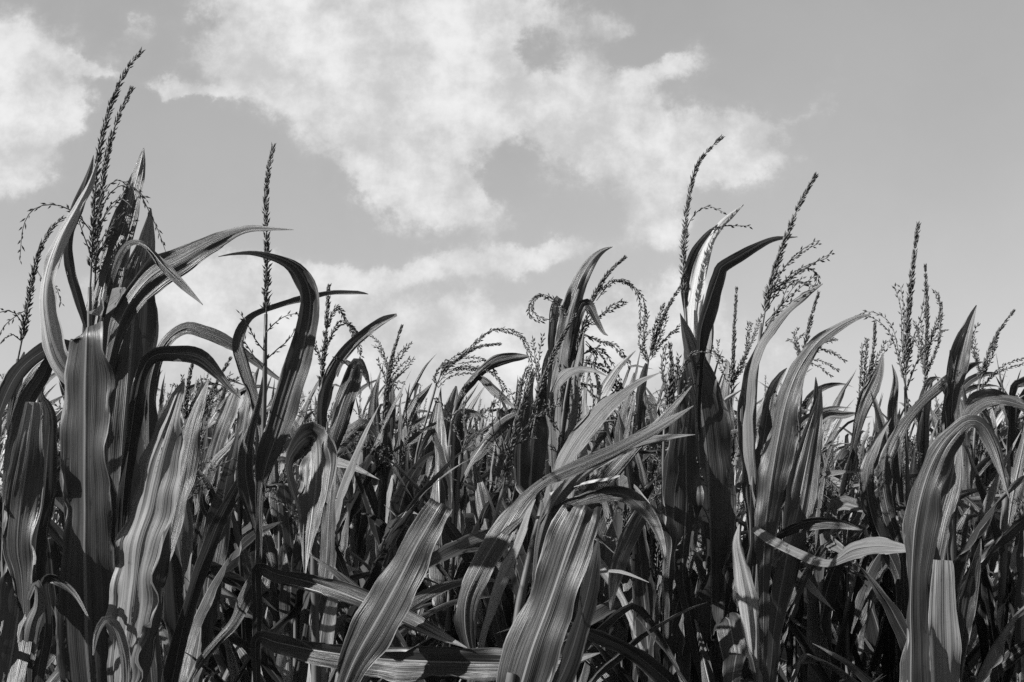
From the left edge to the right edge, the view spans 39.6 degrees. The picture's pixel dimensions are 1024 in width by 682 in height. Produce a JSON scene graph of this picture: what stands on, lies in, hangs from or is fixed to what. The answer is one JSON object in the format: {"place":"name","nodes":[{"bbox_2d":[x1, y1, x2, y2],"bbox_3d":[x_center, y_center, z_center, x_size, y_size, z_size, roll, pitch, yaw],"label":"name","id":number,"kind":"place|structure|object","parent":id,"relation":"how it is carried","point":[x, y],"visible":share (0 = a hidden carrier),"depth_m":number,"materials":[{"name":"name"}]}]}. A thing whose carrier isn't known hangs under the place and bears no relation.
{"place":"outdoors","nodes":[
{"label":"outdoors","id":0,"kind":"place"},
{"bbox_2d":[0,0,1023,466],"label":"sky","id":1,"kind":"structure","parent":0,"point":[450,164],"materials":[{"name":"grey"}]},
{"bbox_2d":[24,371,1021,638],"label":"corn field","id":2,"kind":"structure","parent":0,"point":[840,449],"depth_m":11.73,"materials":[{"name":"grey plant"}]},
{"bbox_3d":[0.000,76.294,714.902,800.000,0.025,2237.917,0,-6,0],"label":"ground","id":3,"kind":"structure","parent":0,"visible":0},
{"bbox_2d":[0,373,63,668],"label":"corn plant","id":4,"kind":"object","parent":3,"relation":"on","point":[57,504],"visible":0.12,"depth_m":3.58,"materials":[{"name":"grey plant"}]},
{"bbox_2d":[0,395,64,681],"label":"corn plant","id":5,"kind":"object","parent":3,"relation":"on","point":[54,677],"visible":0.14,"depth_m":3.32,"materials":[{"name":"grey plant"}]},
{"bbox_2d":[0,216,65,576],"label":"corn plant","id":6,"kind":"object","parent":3,"relation":"on","point":[13,401],"visible":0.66,"depth_m":2.29,"materials":[{"name":"grey plant"}]},
{"bbox_2d":[0,388,89,681],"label":"corn plant","id":7,"kind":"object","parent":3,"relation":"on","point":[25,578],"visible":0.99,"depth_m":2.02,"materials":[{"name":"grey plant"}]},
{"bbox_2d":[0,407,225,681],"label":"corn plant","id":8,"kind":"object","parent":3,"relation":"on","point":[60,500],"depth_m":4.22,"materials":[{"name":"grey plant"}]},
{"bbox_2d":[46,392,194,681],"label":"corn plant","id":9,"kind":"object","parent":3,"relation":"on","point":[53,560],"visible":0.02,"depth_m":3.02,"materials":[{"name":"grey plant"}]},
{"bbox_2d":[2,85,240,565],"bbox_3d":[-0.369,0.802,2.245,0.560,2.370,0.745,-2,-6,16],"label":"corn plant","id":10,"kind":"object","parent":3,"relation":"on","point":[141,354],"visible":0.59,"depth_m":2.21,"materials":[{"name":"grey plant"}]},
{"bbox_2d":[0,412,268,639],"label":"corn plant","id":11,"kind":"object","parent":3,"relation":"on","point":[228,613],"visible":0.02,"depth_m":3.12,"materials":[{"name":"grey plant"}]},
{"bbox_2d":[92,379,184,681],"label":"leaf","id":12,"kind":"object","parent":3,"relation":"on","point":[130,620],"visible":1,"depth_m":1.99,"materials":[{"name":"grey plant"}]},
{"bbox_2d":[0,47,293,681],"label":"corn plant","id":13,"kind":"object","parent":3,"relation":"on","point":[83,367],"visible":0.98,"depth_m":2.04,"materials":[{"name":"grey plant"}]},
{"bbox_2d":[59,373,272,681],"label":"corn plant","id":14,"kind":"object","parent":3,"relation":"on","point":[228,652],"visible":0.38,"depth_m":3.21,"materials":[{"name":"grey plant"}]},
{"bbox_2d":[40,372,305,678],"bbox_3d":[-1.004,1.177,4.874,1.387,2.171,0.580,-4,-7,36],"label":"corn plant","id":15,"kind":"object","parent":3,"relation":"on","point":[212,420],"visible":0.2,"depth_m":4.86,"materials":[{"name":"grey plant"}]},
{"bbox_2d":[159,356,240,662],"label":"corn plant","id":16,"kind":"object","parent":3,"relation":"on","point":[225,420],"visible":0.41,"depth_m":3.52,"materials":[{"name":"grey plant"}]},
{"bbox_2d":[161,391,249,628],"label":"corn plant","id":17,"kind":"object","parent":3,"relation":"on","point":[205,448],"visible":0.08,"depth_m":3.87,"materials":[{"name":"grey plant"}]},
{"bbox_2d":[145,322,282,681],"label":"corn plant","id":18,"kind":"object","parent":3,"relation":"on","point":[175,668],"visible":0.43,"depth_m":2.45,"materials":[{"name":"grey plant"}]},
{"bbox_2d":[0,388,449,681],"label":"corn plant","id":19,"kind":"object","parent":3,"relation":"on","point":[176,584],"visible":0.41,"depth_m":2.88,"materials":[{"name":"grey plant"}]},
{"bbox_2d":[199,375,283,676],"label":"corn plant","id":20,"kind":"object","parent":3,"relation":"on","point":[226,602],"visible":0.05,"depth_m":5.37,"materials":[{"name":"grey plant"}]},
{"bbox_2d":[198,445,298,681],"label":"corn plant","id":21,"kind":"object","parent":3,"relation":"on","point":[268,519],"visible":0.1,"depth_m":3.32,"materials":[{"name":"grey plant"}]},
{"bbox_2d":[162,368,370,681],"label":"corn plant","id":22,"kind":"object","parent":3,"relation":"on","point":[222,667],"visible":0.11,"depth_m":4.82,"materials":[{"name":"grey plant"}]},
{"bbox_2d":[208,425,348,681],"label":"corn plant","id":23,"kind":"object","parent":3,"relation":"on","point":[211,678],"visible":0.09,"depth_m":4.24,"materials":[{"name":"grey plant"}]},
{"bbox_2d":[213,379,379,681],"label":"corn plant","id":24,"kind":"object","parent":3,"relation":"on","point":[274,558],"visible":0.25,"depth_m":3.12,"materials":[{"name":"grey plant"}]},
{"bbox_2d":[264,404,379,681],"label":"corn plant","id":25,"kind":"object","parent":3,"relation":"on","point":[290,669],"visible":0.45,"depth_m":2.97,"materials":[{"name":"grey plant"}]},
{"bbox_2d":[162,283,507,681],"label":"corn plant","id":26,"kind":"object","parent":3,"relation":"on","point":[348,390],"visible":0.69,"depth_m":3.07,"materials":[{"name":"grey plant"}]},
{"bbox_2d":[222,377,455,681],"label":"corn plant","id":27,"kind":"object","parent":3,"relation":"on","point":[282,459],"visible":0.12,"depth_m":4.44,"materials":[{"name":"grey plant"}]},
{"bbox_2d":[274,324,416,681],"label":"corn plant","id":28,"kind":"object","parent":3,"relation":"on","point":[378,506],"visible":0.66,"depth_m":3.80,"materials":[{"name":"grey plant"}]},
{"bbox_2d":[185,421,510,681],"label":"corn plant","id":29,"kind":"object","parent":3,"relation":"on","point":[313,443],"visible":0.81,"depth_m":2.70,"materials":[{"name":"grey plant"}]},
{"bbox_2d":[248,369,468,681],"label":"corn plant","id":30,"kind":"object","parent":3,"relation":"on","point":[354,504],"visible":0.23,"depth_m":3.74,"materials":[{"name":"grey plant"}]},
{"bbox_2d":[242,366,496,681],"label":"corn plant","id":31,"kind":"object","parent":3,"relation":"on","point":[360,524],"visible":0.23,"depth_m":4.25,"materials":[{"name":"grey plant"}]},
{"bbox_2d":[349,399,431,586],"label":"corn plant","id":32,"kind":"object","parent":3,"relation":"on","point":[363,551],"visible":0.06,"depth_m":5.16,"materials":[{"name":"grey plant"}]},
{"bbox_2d":[187,142,599,681],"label":"corn plant","id":33,"kind":"object","parent":3,"relation":"on","point":[403,664],"visible":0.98,"depth_m":2.10,"materials":[{"name":"grey plant"}]},
{"bbox_2d":[334,498,452,681],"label":"leaf","id":34,"kind":"object","parent":3,"relation":"on","point":[380,614],"visible":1,"depth_m":1.88,"materials":[{"name":"grey plant"}]},
{"bbox_2d":[346,384,447,681],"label":"corn plant","id":35,"kind":"object","parent":3,"relation":"on","point":[400,503],"visible":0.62,"depth_m":3.69,"materials":[{"name":"grey plant"}]},
{"bbox_2d":[330,387,512,668],"bbox_3d":[-0.300,1.222,5.220,1.454,2.153,0.429,-3,-7,24],"label":"corn plant","id":36,"kind":"object","parent":3,"relation":"on","point":[473,403],"visible":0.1,"depth_m":5.29,"materials":[{"name":"grey plant"}]},
{"bbox_2d":[349,422,512,646],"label":"corn plant","id":37,"kind":"object","parent":3,"relation":"on","point":[469,518],"visible":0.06,"depth_m":4.37,"materials":[{"name":"grey plant"}]},
{"bbox_2d":[336,353,528,681],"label":"corn plant","id":38,"kind":"object","parent":3,"relation":"on","point":[452,405],"visible":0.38,"depth_m":3.95,"materials":[{"name":"grey plant"}]},
{"bbox_2d":[354,407,510,637],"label":"corn plant","id":39,"kind":"object","parent":3,"relation":"on","point":[466,456],"visible":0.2,"depth_m":4.84,"materials":[{"name":"grey plant"}]},
{"bbox_2d":[356,327,533,681],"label":"corn plant","id":40,"kind":"object","parent":3,"relation":"on","point":[410,640],"visible":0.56,"depth_m":4.00,"materials":[{"name":"grey plant"}]},
{"bbox_2d":[390,432,512,681],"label":"corn plant","id":41,"kind":"object","parent":3,"relation":"on","point":[468,479],"visible":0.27,"depth_m":3.86,"materials":[{"name":"grey plant"}]},
{"bbox_2d":[469,399,495,512],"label":"corn plant","id":42,"kind":"object","parent":3,"relation":"on","point":[484,458],"visible":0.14,"depth_m":6.07,"materials":[{"name":"grey plant"}]},
{"bbox_2d":[463,433,514,548],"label":"corn plant","id":43,"kind":"object","parent":3,"relation":"on","point":[497,474],"visible":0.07,"depth_m":4.33,"materials":[{"name":"grey plant"}]},
{"bbox_2d":[384,451,618,609],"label":"corn plant","id":44,"kind":"object","parent":3,"relation":"on","point":[452,531],"visible":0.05,"depth_m":3.13,"materials":[{"name":"grey plant"}]},
{"bbox_2d":[308,372,706,681],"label":"corn plant","id":45,"kind":"object","parent":3,"relation":"on","point":[599,488],"visible":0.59,"depth_m":2.40,"materials":[{"name":"grey plant"}]},
{"bbox_2d":[489,370,530,505],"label":"corn plant","id":46,"kind":"object","parent":3,"relation":"on","point":[510,490],"visible":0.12,"depth_m":5.59,"materials":[{"name":"grey plant"}]},
{"bbox_2d":[386,246,647,673],"bbox_3d":[0.095,0.928,3.032,0.820,2.284,0.938,0,-6,0],"label":"corn plant","id":47,"kind":"object","parent":3,"relation":"on","point":[568,368],"visible":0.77,"depth_m":3.10,"materials":[{"name":"grey plant"}]},
{"bbox_2d":[417,384,616,681],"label":"corn plant","id":48,"kind":"object","parent":3,"relation":"on","point":[442,491],"visible":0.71,"depth_m":3.25,"materials":[{"name":"grey plant"}]},
{"bbox_2d":[356,351,691,681],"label":"corn plant","id":49,"kind":"object","parent":3,"relation":"on","point":[472,542],"visible":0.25,"depth_m":3.00,"materials":[{"name":"grey plant"}]},
{"bbox_2d":[450,313,607,681],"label":"corn plant","id":50,"kind":"object","parent":3,"relation":"on","point":[529,460],"visible":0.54,"depth_m":2.99,"materials":[{"name":"grey plant"}]},
{"bbox_2d":[483,418,613,681],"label":"corn plant","id":51,"kind":"object","parent":3,"relation":"on","point":[518,490],"visible":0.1,"depth_m":2.75,"materials":[{"name":"grey plant"}]},
{"bbox_2d":[496,504,601,681],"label":"corn plant","id":52,"kind":"object","parent":3,"relation":"on","point":[568,561],"visible":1,"depth_m":1.68,"materials":[{"name":"grey plant"}]},
{"bbox_2d":[454,373,692,681],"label":"corn plant","id":53,"kind":"object","parent":3,"relation":"on","point":[491,550],"visible":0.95,"depth_m":2.15,"materials":[{"name":"grey plant"}]},
{"bbox_2d":[535,356,613,484],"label":"corn plant","id":54,"kind":"object","parent":3,"relation":"on","point":[582,406],"visible":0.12,"depth_m":4.35,"materials":[{"name":"grey plant"}]},
{"bbox_2d":[473,458,691,676],"bbox_3d":[0.075,1.150,3.052,1.139,1.846,0.454,-2,-6,15],"label":"corn plant","id":55,"kind":"object","parent":3,"relation":"on","point":[485,522],"visible":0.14,"depth_m":3.14,"materials":[{"name":"grey plant"}]},
{"bbox_2d":[574,395,660,681],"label":"corn plant","id":56,"kind":"object","parent":3,"relation":"on","point":[617,629],"visible":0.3,"depth_m":2.79,"materials":[{"name":"grey plant"}]},
{"bbox_2d":[614,285,680,570],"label":"corn plant","id":57,"kind":"object","parent":3,"relation":"on","point":[640,412],"visible":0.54,"depth_m":3.70,"materials":[{"name":"grey plant"}]},
{"bbox_2d":[595,356,718,485],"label":"corn plant","id":58,"kind":"object","parent":3,"relation":"on","point":[652,400],"visible":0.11,"depth_m":5.39,"materials":[{"name":"grey plant"}]},
{"bbox_2d":[602,421,712,681],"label":"corn plant","id":59,"kind":"object","parent":3,"relation":"on","point":[647,596],"visible":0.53,"depth_m":2.67,"materials":[{"name":"grey plant"}]},
{"bbox_2d":[587,341,745,681],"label":"corn plant","id":60,"kind":"object","parent":3,"relation":"on","point":[631,532],"visible":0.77,"depth_m":2.65,"materials":[{"name":"grey plant"}]},
{"bbox_2d":[491,452,861,681],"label":"corn plant","id":61,"kind":"object","parent":3,"relation":"on","point":[643,477],"visible":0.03,"depth_m":2.94,"materials":[{"name":"grey plant"}]},
{"bbox_2d":[619,413,747,681],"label":"corn plant","id":62,"kind":"object","parent":3,"relation":"on","point":[694,576],"visible":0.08,"depth_m":2.99,"materials":[{"name":"grey plant"}]},
{"bbox_2d":[584,398,792,602],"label":"corn plant","id":63,"kind":"object","parent":3,"relation":"on","point":[592,447],"visible":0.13,"depth_m":3.84,"materials":[{"name":"grey plant"}]},
{"bbox_2d":[614,379,780,643],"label":"corn plant","id":64,"kind":"object","parent":3,"relation":"on","point":[654,466],"visible":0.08,"depth_m":4.43,"materials":[{"name":"grey plant"}]},
{"bbox_2d":[498,314,905,681],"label":"corn plant","id":65,"kind":"object","parent":3,"relation":"on","point":[800,521],"visible":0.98,"depth_m":2.44,"materials":[{"name":"grey plant"}]},
{"bbox_2d":[563,427,859,681],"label":"corn plant","id":66,"kind":"object","parent":3,"relation":"on","point":[602,610],"visible":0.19,"depth_m":2.76,"materials":[{"name":"grey plant"}]},
{"bbox_2d":[631,390,797,660],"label":"corn plant","id":67,"kind":"object","parent":3,"relation":"on","point":[784,654],"visible":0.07,"depth_m":3.66,"materials":[{"name":"grey plant"}]},
{"bbox_2d":[628,398,804,614],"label":"corn plant","id":68,"kind":"object","parent":3,"relation":"on","point":[758,416],"visible":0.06,"depth_m":3.12,"materials":[{"name":"grey plant"}]},
{"bbox_2d":[630,415,806,629],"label":"corn plant","id":69,"kind":"object","parent":3,"relation":"on","point":[743,518],"visible":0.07,"depth_m":3.27,"materials":[{"name":"grey plant"}]},
{"bbox_2d":[570,135,885,681],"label":"corn plant","id":70,"kind":"object","parent":3,"relation":"on","point":[705,419],"visible":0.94,"depth_m":2.75,"materials":[{"name":"grey plant"}]},
{"bbox_2d":[723,172,858,681],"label":"corn plant","id":71,"kind":"object","parent":3,"relation":"on","point":[736,666],"visible":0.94,"depth_m":2.64,"materials":[{"name":"grey plant"}]},
{"bbox_2d":[712,287,877,641],"bbox_3d":[0.573,0.999,4.031,0.952,2.350,0.796,-5,-7,37],"label":"corn plant","id":72,"kind":"object","parent":3,"relation":"on","point":[728,373],"visible":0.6,"depth_m":4.20,"materials":[{"name":"grey plant"}]},
{"bbox_2d":[741,387,859,681],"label":"corn plant","id":73,"kind":"object","parent":3,"relation":"on","point":[834,642],"visible":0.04,"depth_m":3.80,"materials":[{"name":"grey plant"}]},
{"bbox_2d":[730,368,879,664],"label":"corn plant","id":74,"kind":"object","parent":3,"relation":"on","point":[804,419],"visible":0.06,"depth_m":5.46,"materials":[{"name":"grey plant"}]},
{"bbox_2d":[731,485,902,681],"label":"corn plant","id":75,"kind":"object","parent":3,"relation":"on","point":[843,502],"visible":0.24,"depth_m":2.90,"materials":[{"name":"grey plant"}]},
{"bbox_2d":[765,291,869,681],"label":"corn plant","id":76,"kind":"object","parent":3,"relation":"on","point":[833,414],"visible":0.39,"depth_m":3.80,"materials":[{"name":"grey plant"}]},
{"bbox_2d":[796,382,851,468],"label":"corn plant","id":77,"kind":"object","parent":3,"relation":"on","point":[825,386],"visible":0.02,"depth_m":8.33,"materials":[{"name":"grey plant"}]},
{"bbox_2d":[798,370,855,448],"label":"corn plant","id":78,"kind":"object","parent":3,"relation":"on","point":[829,422],"visible":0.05,"depth_m":7.40,"materials":[{"name":"grey plant"}]},
{"bbox_2d":[820,421,870,652],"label":"corn plant","id":79,"kind":"object","parent":3,"relation":"on","point":[843,458],"visible":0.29,"depth_m":6.34,"materials":[{"name":"grey plant"}]},
{"bbox_2d":[801,453,901,681],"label":"corn plant","id":80,"kind":"object","parent":3,"relation":"on","point":[819,628],"visible":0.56,"depth_m":2.77,"materials":[{"name":"grey plant"}]},
{"bbox_2d":[743,435,993,639],"bbox_3d":[0.865,1.221,4.046,1.162,1.912,0.454,4,-7,-35],"label":"corn plant","id":81,"kind":"object","parent":3,"relation":"on","point":[876,605],"visible":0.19,"depth_m":4.24,"materials":[{"name":"grey plant"}]},
{"bbox_2d":[778,321,970,681],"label":"corn plant","id":82,"kind":"object","parent":3,"relation":"on","point":[873,380],"visible":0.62,"depth_m":3.48,"materials":[{"name":"grey plant"}]},
{"bbox_2d":[779,462,989,679],"bbox_3d":[0.765,1.155,3.024,1.199,1.831,0.468,-1,-6,10],"label":"corn plant","id":83,"kind":"object","parent":3,"relation":"on","point":[876,657],"visible":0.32,"depth_m":3.00,"materials":[{"name":"grey plant"}]},
{"bbox_2d":[769,221,1023,681],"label":"corn plant","id":84,"kind":"object","parent":3,"relation":"on","point":[896,563],"visible":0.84,"depth_m":2.77,"materials":[{"name":"grey plant"}]},
{"bbox_2d":[782,436,1015,681],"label":"corn plant","id":85,"kind":"object","parent":3,"relation":"on","point":[888,665],"visible":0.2,"depth_m":3.05,"materials":[{"name":"grey plant"}]},
{"bbox_2d":[786,263,1017,681],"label":"corn plant","id":86,"kind":"object","parent":3,"relation":"on","point":[922,438],"visible":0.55,"depth_m":3.70,"materials":[{"name":"grey plant"}]},
{"bbox_2d":[812,305,1023,681],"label":"corn plant","id":87,"kind":"object","parent":3,"relation":"on","point":[959,367],"visible":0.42,"depth_m":2.67,"materials":[{"name":"grey plant"}]},
{"bbox_2d":[837,398,1001,681],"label":"corn plant","id":88,"kind":"object","parent":3,"relation":"on","point":[871,633],"visible":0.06,"depth_m":3.62,"materials":[{"name":"grey plant"}]},
{"bbox_2d":[836,410,1022,668],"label":"corn plant","id":89,"kind":"object","parent":3,"relation":"on","point":[993,564],"visible":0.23,"depth_m":5.04,"materials":[{"name":"grey plant"}]},
{"bbox_2d":[848,376,1023,681],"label":"corn plant","id":90,"kind":"object","parent":3,"relation":"on","point":[1014,471],"visible":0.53,"depth_m":2.86,"materials":[{"name":"grey plant"}]},
{"bbox_2d":[870,390,1001,681],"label":"corn plant","id":91,"kind":"object","parent":3,"relation":"on","point":[962,526],"visible":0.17,"depth_m":3.05,"materials":[{"name":"grey plant"}]},
{"bbox_2d":[864,406,1015,671],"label":"corn plant","id":92,"kind":"object","parent":3,"relation":"on","point":[983,464],"visible":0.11,"depth_m":4.39,"materials":[{"name":"grey plant"}]},
{"bbox_2d":[872,375,1009,637],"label":"corn plant","id":93,"kind":"object","parent":3,"relation":"on","point":[999,409],"visible":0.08,"depth_m":6.17,"materials":[{"name":"grey plant"}]},
{"bbox_2d":[866,395,1023,672],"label":"corn plant","id":94,"kind":"object","parent":3,"relation":"on","point":[1000,417],"visible":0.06,"depth_m":5.56,"materials":[{"name":"grey plant"}]},
{"bbox_2d":[873,309,1023,681],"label":"corn plant","id":95,"kind":"object","parent":3,"relation":"on","point":[967,476],"visible":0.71,"depth_m":3.99,"materials":[{"name":"grey plant"}]},
{"bbox_2d":[928,539,981,681],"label":"corn plant","id":96,"kind":"object","parent":3,"relation":"on","point":[950,626],"visible":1,"depth_m":1.95,"materials":[{"name":"grey plant"}]},
{"bbox_2d":[899,415,1011,681],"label":"corn plant","id":97,"kind":"object","parent":3,"relation":"on","point":[934,497],"visible":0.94,"depth_m":2.02,"materials":[{"name":"grey plant"}]},
{"bbox_2d":[894,431,1023,681],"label":"corn plant","id":98,"kind":"object","parent":3,"relation":"on","point":[1013,655],"visible":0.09,"depth_m":2.71,"materials":[{"name":"grey plant"}]},
{"bbox_2d":[915,380,1023,463],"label":"corn plant","id":99,"kind":"object","parent":3,"relation":"on","point":[934,418],"visible":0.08,"depth_m":6.19,"materials":[{"name":"grey plant"}]},
{"bbox_2d":[933,372,1006,436],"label":"corn plant","id":100,"kind":"object","parent":3,"relation":"on","point":[970,380],"visible":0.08,"depth_m":7.28,"materials":[{"name":"grey plant"}]},
{"bbox_2d":[957,408,1019,652],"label":"corn plant","id":101,"kind":"object","parent":3,"relation":"on","point":[960,511],"visible":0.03,"depth_m":4.30,"materials":[{"name":"grey plant"}]},
{"bbox_2d":[963,440,1015,625],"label":"corn plant","id":102,"kind":"object","parent":3,"relation":"on","point":[996,531],"visible":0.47,"depth_m":2.85,"materials":[{"name":"grey plant"}]},
{"bbox_2d":[981,479,1023,681],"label":"corn plant","id":103,"kind":"object","parent":3,"relation":"on","point":[1019,625],"visible":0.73,"depth_m":2.83,"materials":[{"name":"grey plant"}]},
{"bbox_2d":[981,355,1023,681],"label":"corn plant","id":104,"kind":"object","parent":3,"relation":"on","point":[1009,636],"visible":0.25,"depth_m":3.61,"materials":[{"name":"grey plant"}]},
{"bbox_2d":[984,508,1023,633],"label":"corn plant","id":105,"kind":"object","parent":3,"relation":"on","point":[999,612],"visible":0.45,"depth_m":2.84,"materials":[{"name":"grey plant"}]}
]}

